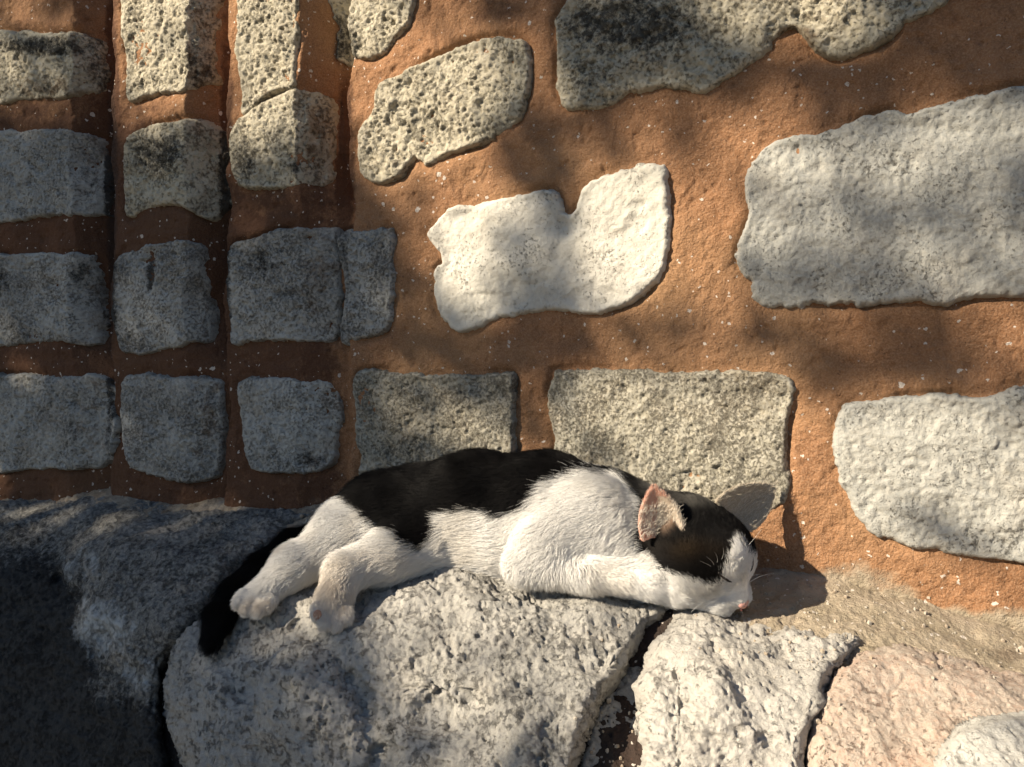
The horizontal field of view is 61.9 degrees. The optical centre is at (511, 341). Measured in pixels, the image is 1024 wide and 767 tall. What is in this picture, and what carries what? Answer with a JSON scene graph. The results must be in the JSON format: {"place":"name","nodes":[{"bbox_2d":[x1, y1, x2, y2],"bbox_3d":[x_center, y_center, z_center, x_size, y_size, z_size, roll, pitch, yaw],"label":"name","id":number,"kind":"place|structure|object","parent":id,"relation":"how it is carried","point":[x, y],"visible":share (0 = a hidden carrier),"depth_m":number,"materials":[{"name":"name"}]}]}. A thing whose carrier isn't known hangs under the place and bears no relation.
{"place":"outdoors","nodes":[
{"label":"outdoors","id":0,"kind":"place"},
{"label":"ground","id":1,"kind":"structure","parent":0,"visible":0},
{"bbox_2d":[0,0,355,508],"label":"ribbed pier","id":2,"kind":"structure","parent":1,"relation":"on","point":[177,208],"depth_m":0.97,"materials":[{"name":"stone"}]},
{"bbox_2d":[1,488,1023,766],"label":"ledge","id":3,"kind":"object","parent":1,"relation":"on","point":[787,590],"visible":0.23,"depth_m":0.64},
{"bbox_2d":[0,496,310,766],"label":"boulder","id":4,"kind":"object","parent":3,"relation":"on","point":[99,614],"visible":0.94,"depth_m":0.83,"materials":[{"name":"stone"}]},
{"bbox_2d":[162,567,667,766],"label":"boulder","id":5,"kind":"object","parent":3,"relation":"on","point":[449,667],"visible":0.73,"depth_m":0.62,"materials":[{"name":"stone"}]},
{"bbox_2d":[195,447,781,658],"bbox_3d":[-0.018,0.174,0.715,0.465,0.150,0.179,0,0,8],"label":"sleeping cat","id":6,"kind":"object","parent":5,"relation":"on","point":[549,519],"visible":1,"depth_m":0.69},
{"bbox_2d":[13,486,1023,766],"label":"grit","id":7,"kind":"object","parent":3,"relation":"on","point":[869,622],"visible":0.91,"depth_m":0.59,"materials":[{"name":"gravel"}]},
{"bbox_2d":[580,666,642,766],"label":"rock","id":8,"kind":"object","parent":3,"relation":"on","point":[629,679],"visible":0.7,"depth_m":0.59,"materials":[{"name":"stone"}]},
{"bbox_2d":[631,608,860,766],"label":"boulder","id":9,"kind":"object","parent":3,"relation":"on","point":[708,704],"visible":0.99,"depth_m":0.54,"materials":[{"name":"stone"}]},
{"bbox_2d":[805,643,1023,766],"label":"boulder","id":10,"kind":"object","parent":3,"relation":"on","point":[892,714],"visible":0.84,"depth_m":0.52,"materials":[{"name":"stone"}]},
{"bbox_2d":[932,709,1023,766],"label":"rock","id":11,"kind":"object","parent":10,"relation":"on","point":[992,740],"visible":1,"depth_m":0.47,"materials":[{"name":"stone"}]},
{"bbox_2d":[328,0,1023,631],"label":"stone wall","id":12,"kind":"structure","parent":1,"relation":"on","point":[712,250],"depth_m":0.72,"materials":[{"name":"white stone"}]}
]}

